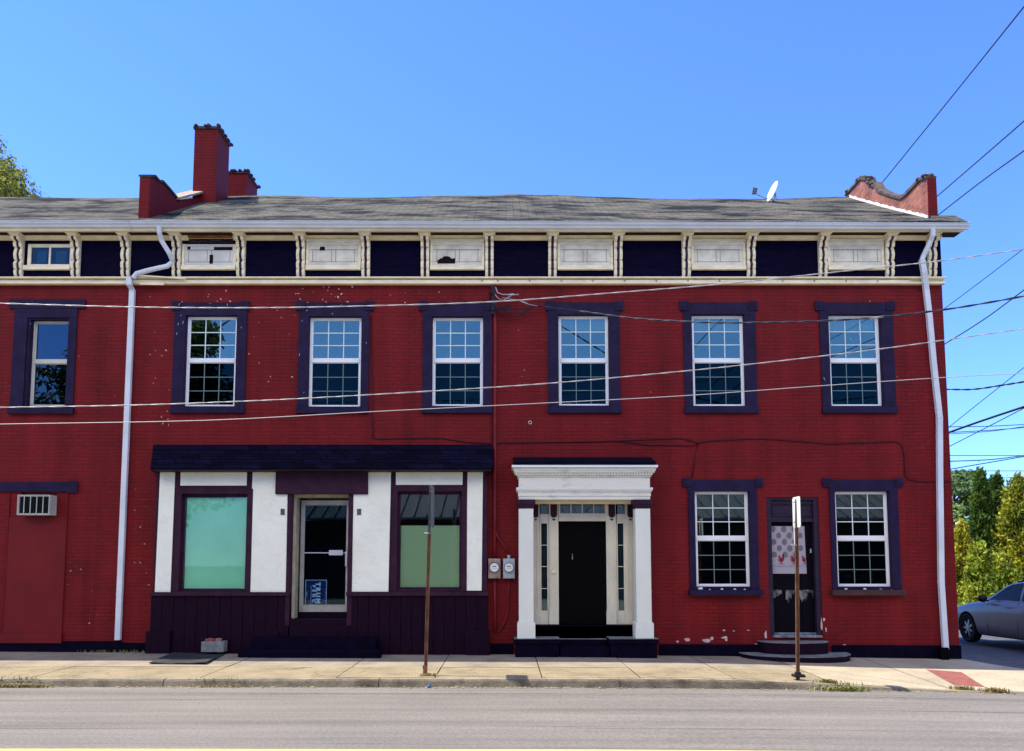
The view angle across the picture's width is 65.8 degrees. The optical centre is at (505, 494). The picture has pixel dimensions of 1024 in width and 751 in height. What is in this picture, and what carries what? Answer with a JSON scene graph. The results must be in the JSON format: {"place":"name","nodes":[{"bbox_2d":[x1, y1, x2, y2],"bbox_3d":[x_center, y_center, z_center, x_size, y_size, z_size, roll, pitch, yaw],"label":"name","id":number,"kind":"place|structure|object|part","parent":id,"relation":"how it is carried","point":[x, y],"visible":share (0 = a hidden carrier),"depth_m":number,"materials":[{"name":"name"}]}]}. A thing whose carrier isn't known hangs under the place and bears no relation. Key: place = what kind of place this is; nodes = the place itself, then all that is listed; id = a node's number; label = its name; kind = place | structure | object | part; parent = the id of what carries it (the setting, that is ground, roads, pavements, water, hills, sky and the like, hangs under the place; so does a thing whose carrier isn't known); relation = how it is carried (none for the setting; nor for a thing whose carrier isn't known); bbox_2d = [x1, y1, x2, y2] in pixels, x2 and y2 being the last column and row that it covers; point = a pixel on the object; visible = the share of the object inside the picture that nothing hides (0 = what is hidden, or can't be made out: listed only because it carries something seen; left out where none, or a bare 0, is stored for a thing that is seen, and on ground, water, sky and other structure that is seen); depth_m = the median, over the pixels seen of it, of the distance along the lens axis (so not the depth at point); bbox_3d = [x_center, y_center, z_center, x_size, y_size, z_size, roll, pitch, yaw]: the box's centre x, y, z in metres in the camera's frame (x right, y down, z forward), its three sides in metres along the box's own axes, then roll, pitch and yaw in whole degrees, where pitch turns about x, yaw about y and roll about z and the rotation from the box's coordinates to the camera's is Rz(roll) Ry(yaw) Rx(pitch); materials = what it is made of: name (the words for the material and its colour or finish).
{"place":"outdoors","nodes":[
{"label":"outdoors","id":0,"kind":"place"},
{"bbox_2d":[0,249,1022,308],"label":"overhead wire","id":1,"kind":"object","parent":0,"point":[516,300],"visible":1,"depth_m":11.48,"materials":[{"name":"silver metal"}]},
{"bbox_2d":[0,687,1023,750],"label":"road","id":2,"kind":"structure","parent":0,"point":[405,718],"depth_m":8.96,"materials":[{"name":"grey asphalt"}]},
{"bbox_2d":[0,675,53,687],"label":"weed tuft","id":3,"kind":"object","parent":2,"relation":"on","point":[15,685],"visible":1,"depth_m":11.14,"materials":[{"name":"plant"}]},
{"bbox_2d":[188,677,250,687],"bbox_3d":[-4.098,2.655,11.185,1.031,0.148,0.138,0,-5,3],"label":"weed tuft","id":4,"kind":"object","parent":2,"relation":"on","point":[225,686],"visible":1,"depth_m":11.17,"materials":[{"name":"plant"}]},
{"bbox_2d":[0,749,732,750],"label":"yellow line","id":5,"kind":"object","parent":2,"relation":"on","point":[328,750],"visible":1,"depth_m":7.43,"materials":[{"name":"paint"}]},
{"bbox_2d":[0,678,1023,692],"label":"kerb","id":6,"kind":"structure","parent":2,"relation":"on","point":[697,683],"depth_m":11.22,"materials":[{"name":"concrete"}]},
{"bbox_2d":[808,680,873,691],"bbox_3d":[4.732,2.694,11.168,1.055,0.168,0.274,0,-5,0],"label":"weed tuft","id":7,"kind":"object","parent":2,"relation":"on","point":[842,688],"visible":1,"depth_m":11.13,"materials":[{"name":"green plant"}]},
{"bbox_2d":[973,687,1012,693],"bbox_3d":[6.910,2.768,11.219,0.546,0.104,0.215,0,-5,0],"label":"weed tuft","id":8,"kind":"object","parent":2,"relation":"on","point":[995,689],"visible":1,"depth_m":11.20,"materials":[{"name":"plant"}]},
{"bbox_2d":[0,652,1023,690],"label":"sidewalk","id":9,"kind":"structure","parent":0,"point":[865,671],"depth_m":12.57,"materials":[{"name":"concrete"}]},
{"bbox_2d":[0,197,191,651],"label":"adjoining brick house","id":10,"kind":"structure","parent":9,"relation":"on","point":[62,578],"depth_m":14.65,"materials":[{"name":"brick"}]},
{"bbox_2d":[17,495,56,515],"bbox_3d":[-8.541,0.200,14.524,0.592,0.365,0.425,0,-5,0],"label":"air conditioner","id":11,"kind":"object","parent":10,"relation":"attached to","point":[36,505],"visible":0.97,"depth_m":14.36,"materials":[{"name":"beige metal"}]},
{"bbox_2d":[7,299,85,413],"bbox_3d":[-8.590,-2.573,14.820,1.422,2.174,0.210,0,-5,0],"label":"window","id":12,"kind":"structure","parent":10,"relation":"in","point":[26,317],"depth_m":14.80,"materials":[{"name":"purple paint"}]},
{"bbox_2d":[22,244,70,270],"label":"attic window","id":13,"kind":"structure","parent":10,"relation":"in","point":[41,255],"depth_m":14.89,"materials":[{"name":"beige paint"}]},
{"bbox_2d":[77,649,143,652],"bbox_3d":[-6.711,2.819,14.284,2.029,0.074,0.170,0,-5,0],"label":"weed tuft","id":14,"kind":"object","parent":9,"relation":"on","point":[115,651],"visible":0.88,"depth_m":14.27,"materials":[{"name":"green plant"}]},
{"bbox_2d":[149,652,225,663],"bbox_3d":[-5.422,2.786,13.658,0.966,0.047,1.988,1,-5,-7],"label":"rubber sheet","id":15,"kind":"object","parent":9,"relation":"on","point":[180,658],"visible":0.81,"depth_m":13.34,"materials":[{"name":"black rubber"}]},
{"bbox_2d":[201,641,226,651],"bbox_3d":[-5.186,2.695,14.086,0.398,0.185,0.190,0,-5,0],"label":"cinder block","id":16,"kind":"object","parent":15,"relation":"on","point":[213,646],"depth_m":13.99,"materials":[{"name":"grey concrete"}]},
{"bbox_2d":[205,638,215,640],"bbox_3d":[-5.257,2.573,14.086,0.158,0.056,0.090,0,-5,0],"label":"brick scrap","id":17,"kind":"object","parent":16,"relation":"on","point":[209,639],"visible":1,"depth_m":14.04,"materials":[{"name":"red brick"}]},
{"bbox_2d":[422,485,433,674],"bbox_3d":[-1.155,1.378,11.756,0.145,3.054,0.450,0,-5,0],"label":"sign post","id":18,"kind":"object","parent":9,"relation":"on","point":[430,518],"visible":0.94,"depth_m":11.77,"materials":[{"name":"brown metal"}]},
{"bbox_2d":[419,672,438,676],"bbox_3d":[-1.120,2.616,11.533,0.284,0.069,0.166,0,-5,0],"label":"weed tuft","id":19,"kind":"object","parent":9,"relation":"on","point":[428,674],"visible":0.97,"depth_m":11.53,"materials":[{"name":"plant"}]},
{"bbox_2d":[358,655,946,688],"bbox_3d":[-31.000,2.675,12.848,78.000,0.589,2.980,0,-5,0],"label":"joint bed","id":20,"kind":"object","parent":9,"relation":"on","point":[782,662],"visible":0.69,"depth_m":12.50,"materials":[{"name":"grey concrete"}]},
{"bbox_2d":[791,496,805,679],"bbox_3d":[4.263,1.460,11.643,0.160,2.871,0.310,0,-5,0],"label":"sign post","id":21,"kind":"object","parent":9,"relation":"on","point":[797,675],"visible":0.94,"depth_m":11.65,"materials":[{"name":"brown metal"}]},
{"bbox_2d":[815,678,836,682],"bbox_3d":[4.624,2.679,11.395,0.344,0.084,0.155,0,-5,0],"label":"weed tuft","id":22,"kind":"object","parent":9,"relation":"on","point":[826,680],"visible":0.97,"depth_m":11.37,"materials":[{"name":"green plant"}]},
{"bbox_2d":[926,669,983,686],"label":"tactile paving","id":23,"kind":"structure","parent":9,"relation":"on","point":[956,678],"depth_m":12.28,"materials":[{"name":"red concrete"}]},
{"bbox_2d":[945,685,981,690],"bbox_3d":[6.624,2.771,11.362,0.598,0.090,0.192,0,-5,0],"label":"weed tuft","id":24,"kind":"object","parent":9,"relation":"on","point":[957,688],"visible":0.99,"depth_m":11.35,"materials":[{"name":"plant"}]},
{"bbox_2d":[0,328,1023,407],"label":"overhead wire","id":25,"kind":"object","parent":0,"point":[510,386],"visible":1,"depth_m":11.37,"materials":[{"name":"silver metal"}]},
{"bbox_2d":[0,0,1023,523],"label":"sky","id":26,"kind":"structure","parent":0,"point":[659,99],"materials":[{"name":"blue"}]},
{"bbox_2d":[18,373,1023,423],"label":"overhead wire","id":27,"kind":"object","parent":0,"point":[519,404],"visible":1,"depth_m":11.35,"materials":[{"name":"silver metal"}]},
{"bbox_2d":[30,686,1015,693],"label":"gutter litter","id":28,"kind":"object","parent":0,"point":[486,687],"visible":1,"depth_m":11.14,"materials":[{"name":"plant"}]},
{"bbox_2d":[937,121,1023,196],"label":"overhead wire","id":29,"kind":"object","parent":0,"point":[982,157],"visible":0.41,"depth_m":17.95,"materials":[{"name":"grey"}]},
{"bbox_2d":[938,150,1023,214],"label":"overhead wire","id":30,"kind":"object","parent":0,"point":[983,180],"visible":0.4,"depth_m":17.80,"materials":[{"name":"grey"}]},
{"bbox_2d":[945,290,1023,343],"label":"overhead wire","id":31,"kind":"object","parent":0,"point":[986,317],"visible":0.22,"depth_m":18.80,"materials":[{"name":"grey"}]},
{"bbox_2d":[945,248,1023,307],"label":"overhead wire","id":32,"kind":"object","parent":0,"point":[984,278],"visible":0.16,"depth_m":18.91,"materials":[{"name":"grey"}]},
{"bbox_2d":[947,381,1023,389],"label":"overhead wire","id":33,"kind":"object","parent":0,"point":[989,386],"visible":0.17,"depth_m":19.96,"materials":[{"name":"grey"}]},
{"bbox_2d":[950,455,1020,455],"bbox_3d":[39.243,-1.724,34.776,59.359,0.028,0.032,0,-5,0],"label":"overhead wire","id":34,"kind":"object","parent":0,"point":[985,455],"visible":0.18,"depth_m":34.76,"materials":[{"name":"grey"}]},
{"bbox_2d":[949,406,1023,432],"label":"overhead wire","id":35,"kind":"object","parent":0,"point":[988,418],"visible":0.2,"depth_m":18.59,"materials":[{"name":"grey"}]},
{"bbox_2d":[949,367,1023,426],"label":"overhead wire","id":36,"kind":"object","parent":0,"point":[986,397],"visible":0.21,"depth_m":19.62,"materials":[{"name":"grey"}]},
{"bbox_2d":[950,408,1023,445],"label":"overhead wire","id":37,"kind":"object","parent":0,"point":[987,426],"visible":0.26,"depth_m":20.42,"materials":[{"name":"grey"}]},
{"bbox_2d":[950,455,1023,461],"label":"overhead wire","id":38,"kind":"object","parent":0,"point":[986,459],"visible":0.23,"depth_m":32.73,"materials":[{"name":"grey"}]},
{"bbox_2d":[950,424,1023,426],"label":"overhead wire","id":39,"kind":"object","parent":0,"point":[986,426],"visible":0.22,"depth_m":34.87,"materials":[{"name":"grey"}]},
{"bbox_2d":[951,426,1023,433],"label":"overhead wire","id":40,"kind":"object","parent":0,"point":[984,431],"visible":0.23,"depth_m":35.87,"materials":[{"name":"grey"}]},
{"bbox_2d":[952,456,1023,468],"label":"overhead wire","id":41,"kind":"object","parent":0,"point":[987,462],"visible":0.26,"depth_m":32.72,"materials":[{"name":"grey"}]},
{"bbox_2d":[952,427,1023,432],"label":"overhead wire","id":42,"kind":"object","parent":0,"point":[988,430],"visible":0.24,"depth_m":34.86,"materials":[{"name":"grey"}]},
{"bbox_2d":[959,630,1023,668],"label":"side street","id":43,"kind":"structure","parent":0,"point":[1007,652],"depth_m":17.53,"materials":[{"name":"grey asphalt"}]},
{"bbox_2d":[954,518,973,606],"bbox_3d":[14.848,2.781,25.775,1.575,4.108,1.408,0,-5,0],"label":"evergreen tree","id":44,"kind":"object","parent":43,"relation":"on","point":[963,539],"visible":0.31,"depth_m":25.62,"materials":[{"name":"green plant"}]},
{"bbox_2d":[957,536,992,605],"bbox_3d":[14.981,3.090,24.893,1.690,3.646,1.513,-3,-6,29],"label":"evergreen tree","id":45,"kind":"object","parent":43,"relation":"on","point":[976,564],"visible":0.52,"depth_m":24.81,"materials":[{"name":"green plant"}]},
{"bbox_2d":[967,461,997,554],"bbox_3d":[16.253,1.796,26.917,1.437,5.970,1.592,0,-5,0],"label":"evergreen tree","id":46,"kind":"object","parent":43,"relation":"on","point":[981,502],"visible":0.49,"depth_m":26.90,"materials":[{"name":"green plant"}]},
{"bbox_2d":[958,580,1023,641],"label":"parked car","id":47,"kind":"object","parent":43,"relation":"on","point":[1000,614],"visible":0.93,"depth_m":18.22,"materials":[{"name":"silver metal"}]},
{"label":"side window","id":48,"kind":"part","parent":47,"relation":"part of","materials":[{"name":"black glass"}]},
{"bbox_2d":[982,546,1023,596],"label":"evergreen tree","id":49,"kind":"object","parent":43,"relation":"on","point":[1002,573],"visible":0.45,"depth_m":24.36,"materials":[{"name":"green plant"}]},
{"bbox_2d":[988,471,1023,578],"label":"evergreen tree","id":50,"kind":"object","parent":43,"relation":"on","point":[1010,519],"visible":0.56,"depth_m":26.00,"materials":[{"name":"green plant"}]},
{"label":"ground","id":51,"kind":"structure","parent":0,"visible":0},
{"bbox_2d":[0,134,49,197],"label":"deciduous tree","id":52,"kind":"object","parent":51,"relation":"on","point":[13,186],"visible":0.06,"depth_m":28.17,"materials":[{"name":"green plant"}]},
{"bbox_2d":[122,123,969,662],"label":"brick row building","id":53,"kind":"structure","parent":51,"relation":"on","point":[626,549],"depth_m":14.66,"materials":[{"name":"brick"}]},
{"bbox_2d":[181,235,236,270],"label":"attic window","id":54,"kind":"structure","parent":53,"relation":"in","point":[195,257],"depth_m":14.90,"materials":[{"name":"beige paint"}]},
{"bbox_2d":[170,301,249,413],"bbox_3d":[-5.527,-2.564,14.805,1.447,2.128,0.178,0,-5,0],"label":"window","id":55,"kind":"structure","parent":53,"relation":"in","point":[219,379],"depth_m":14.81,"materials":[{"name":"purple paint"}]},
{"bbox_2d":[299,500,348,611],"bbox_3d":[-3.376,1.133,14.720,0.901,2.070,0.105,0,-5,0],"label":"shop door","id":56,"kind":"structure","parent":53,"relation":"in","point":[302,608],"depth_m":14.70,"materials":[{"name":"metal"}]},
{"bbox_2d":[305,580,326,604],"bbox_3d":[-3.527,1.859,14.705,0.399,0.559,0.007,0,-5,0],"label":"campaign sign","id":57,"kind":"object","parent":56,"relation":"attached to","point":[315,592],"visible":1,"depth_m":14.71,"materials":[{"name":"blue"}]},
{"bbox_2d":[305,239,360,270],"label":"attic window","id":58,"kind":"structure","parent":53,"relation":"in","point":[321,254],"depth_m":14.90,"materials":[{"name":"beige paint"}]},
{"bbox_2d":[296,301,373,413],"bbox_3d":[-3.202,-2.564,14.805,1.460,2.128,0.178,0,-5,0],"label":"window","id":59,"kind":"structure","parent":53,"relation":"in","point":[325,377],"depth_m":14.81,"materials":[{"name":"purple paint"}]},
{"bbox_2d":[419,301,492,413],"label":"window","id":60,"kind":"structure","parent":53,"relation":"in","point":[447,373],"depth_m":14.81,"materials":[{"name":"purple paint"}]},
{"bbox_2d":[430,239,483,270],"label":"attic window","id":61,"kind":"structure","parent":53,"relation":"in","point":[445,254],"depth_m":14.89,"materials":[{"name":"beige paint"}]},
{"bbox_2d":[489,292,492,528],"bbox_3d":[-0.254,-1.530,14.665,0.115,4.579,0.020,0,-5,0],"label":"wall cable","id":62,"kind":"object","parent":53,"relation":"attached to","point":[491,430],"depth_m":14.61,"materials":[{"name":"red"}]},
{"bbox_2d":[488,559,499,577],"bbox_3d":[-0.207,1.335,14.342,0.216,0.356,0.190,0,-5,0],"label":"electric meter","id":63,"kind":"object","parent":53,"relation":"attached to","point":[493,568],"visible":1,"depth_m":14.30,"materials":[{"name":"grey"}]},
{"bbox_2d":[493,579,495,631],"bbox_3d":[-0.201,2.001,14.341,0.055,0.957,0.051,2,-5,-22],"label":"service conduit","id":64,"kind":"object","parent":53,"relation":"attached to","point":[494,605],"visible":1,"depth_m":14.33,"materials":[{"name":"red paint"}]},
{"bbox_2d":[493,290,496,558],"bbox_3d":[-0.201,-1.335,14.628,0.063,5.026,0.058,-2,-5,22],"label":"service conduit","id":65,"kind":"object","parent":53,"relation":"attached to","point":[495,443],"visible":1,"depth_m":14.59,"materials":[{"name":"red metal"}]},
{"bbox_2d":[495,532,508,553],"bbox_3d":[-0.069,0.878,14.428,0.267,0.400,0.034,0,-5,0],"label":"service conduit","id":66,"kind":"object","parent":65,"relation":"attached to","point":[502,543],"visible":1,"depth_m":14.41,"materials":[{"name":"red metal"}]},
{"bbox_2d":[491,286,542,316],"bbox_3d":[0.219,-3.610,14.733,0.994,0.610,0.120,0,-5,6],"label":"weatherhead","id":67,"kind":"object","parent":65,"relation":"attached to","point":[494,307],"visible":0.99,"depth_m":14.72,"materials":[{"name":"black metal"}]},
{"bbox_2d":[542,296,1023,323],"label":"overhead wire","id":68,"kind":"object","parent":67,"relation":"attached to","point":[905,314],"visible":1,"depth_m":11.96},
{"bbox_2d":[497,579,509,633],"bbox_3d":[-0.045,2.022,14.349,0.233,0.985,0.032,0,-5,0],"label":"service conduit","id":69,"kind":"object","parent":53,"relation":"attached to","point":[501,627],"visible":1,"depth_m":14.34,"materials":[{"name":"red paint"}]},
{"bbox_2d":[503,555,514,577],"bbox_3d":[0.056,1.302,14.344,0.210,0.421,0.190,0,-5,0],"label":"electric meter","id":70,"kind":"object","parent":53,"relation":"attached to","point":[508,567],"visible":1,"depth_m":14.31,"materials":[{"name":"grey metal"}]},
{"bbox_2d":[545,301,623,413],"bbox_3d":[1.473,-2.562,14.829,1.460,2.128,0.226,0,-5,0],"label":"window","id":71,"kind":"structure","parent":53,"relation":"in","point":[560,369],"depth_m":14.82,"materials":[{"name":"purple paint"}]},
{"bbox_2d":[557,239,612,270],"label":"attic window","id":72,"kind":"structure","parent":53,"relation":"in","point":[572,254],"depth_m":14.90,"materials":[{"name":"beige paint"}]},
{"bbox_2d":[616,440,697,477],"bbox_3d":[2.792,-0.659,14.594,1.515,0.695,0.018,0,-5,0],"label":"wall cable","id":73,"kind":"object","parent":53,"relation":"attached to","point":[665,445],"depth_m":14.61,"materials":[{"name":"red"}]},
{"bbox_2d":[371,315,952,481],"bbox_3d":[2.840,-1.795,14.696,10.740,3.134,0.022,0,-5,0],"label":"wall cable","id":74,"kind":"object","parent":53,"relation":"attached to","point":[625,440],"depth_m":14.62,"materials":[{"name":"red"}]},
{"bbox_2d":[679,301,758,413],"bbox_3d":[3.984,-2.562,14.829,1.460,2.128,0.226,0,-5,0],"label":"window","id":75,"kind":"structure","parent":53,"relation":"in","point":[728,379],"depth_m":14.82,"materials":[{"name":"purple paint"}]},
{"bbox_2d":[691,239,746,270],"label":"attic window","id":76,"kind":"structure","parent":53,"relation":"in","point":[706,254],"depth_m":14.90,"materials":[{"name":"beige paint"}]},
{"bbox_2d":[682,478,763,594],"bbox_3d":[3.982,0.761,14.483,1.482,2.134,0.250,0,-5,0],"label":"window","id":77,"kind":"structure","parent":53,"relation":"in","point":[713,560],"depth_m":14.53,"materials":[{"name":"purple paint"}]},
{"bbox_2d":[752,181,777,201],"bbox_3d":[5.814,-6.790,17.795,0.562,0.458,0.419,-1,-5,16],"label":"satellite dish","id":78,"kind":"object","parent":53,"relation":"on","point":[772,190],"visible":1,"depth_m":17.73,"materials":[{"name":"white metal"}]},
{"bbox_2d":[766,497,821,637],"bbox_3d":[5.260,1.319,14.515,0.959,2.546,0.250,0,-5,0],"label":"side door","id":79,"kind":"structure","parent":53,"relation":"in","point":[779,510],"depth_m":14.51,"materials":[{"name":"black"}]},
{"bbox_2d":[771,526,806,573],"bbox_3d":[5.199,1.010,14.569,0.648,0.877,0.025,0,-5,0],"label":"curtain","id":80,"kind":"object","parent":79,"relation":"hanging from","point":[783,555],"visible":0.9,"depth_m":14.56,"materials":[{"name":"grey fabric"}]},
{"bbox_2d":[814,301,897,413],"bbox_3d":[6.539,-2.562,14.829,1.499,2.128,0.226,0,-5,0],"label":"window","id":81,"kind":"structure","parent":53,"relation":"in","point":[861,398],"depth_m":14.82,"materials":[{"name":"purple paint"}]},
{"bbox_2d":[827,239,885,270],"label":"attic window","id":82,"kind":"structure","parent":53,"relation":"in","point":[843,254],"depth_m":14.90,"materials":[{"name":"beige paint"}]},
{"bbox_2d":[822,478,906,594],"bbox_3d":[6.555,0.761,14.483,1.476,2.134,0.250,0,-5,0],"label":"window","id":83,"kind":"structure","parent":53,"relation":"in","point":[855,560],"depth_m":14.53,"materials":[{"name":"purple paint"}]},
{"bbox_2d":[953,504,968,529],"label":"deciduous tree","id":84,"kind":"object","parent":51,"relation":"on","point":[958,511],"visible":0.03,"depth_m":41.84,"materials":[{"name":"green plant"}]},
{"bbox_3d":[11.500,-2.586,-11.872,45.800,6.400,12.500,0,-5,0],"label":"roadside building","id":85,"kind":"object","parent":51,"relation":"on","visible":0},
{"bbox_2d":[882,6,1023,182],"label":"overhead wire","id":86,"kind":"object","parent":85,"relation":"attached to","point":[959,86],"visible":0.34,"depth_m":17.51,"materials":[{"name":"grey"}]},
{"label":"far lot","id":87,"kind":"structure","parent":0,"visible":0},
{"bbox_2d":[951,469,973,527],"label":"deciduous tree","id":88,"kind":"object","parent":87,"relation":"on","point":[961,489],"visible":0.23,"depth_m":46.25,"materials":[{"name":"green plant"}]},
{"bbox_2d":[987,469,1021,550],"bbox_3d":[17.341,2.162,27.752,2.058,6.167,1.717,0,-5,0],"label":"evergreen tree","id":89,"kind":"object","parent":87,"relation":"on","point":[996,480],"visible":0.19,"depth_m":27.82,"materials":[{"name":"green plant"}]}
]}

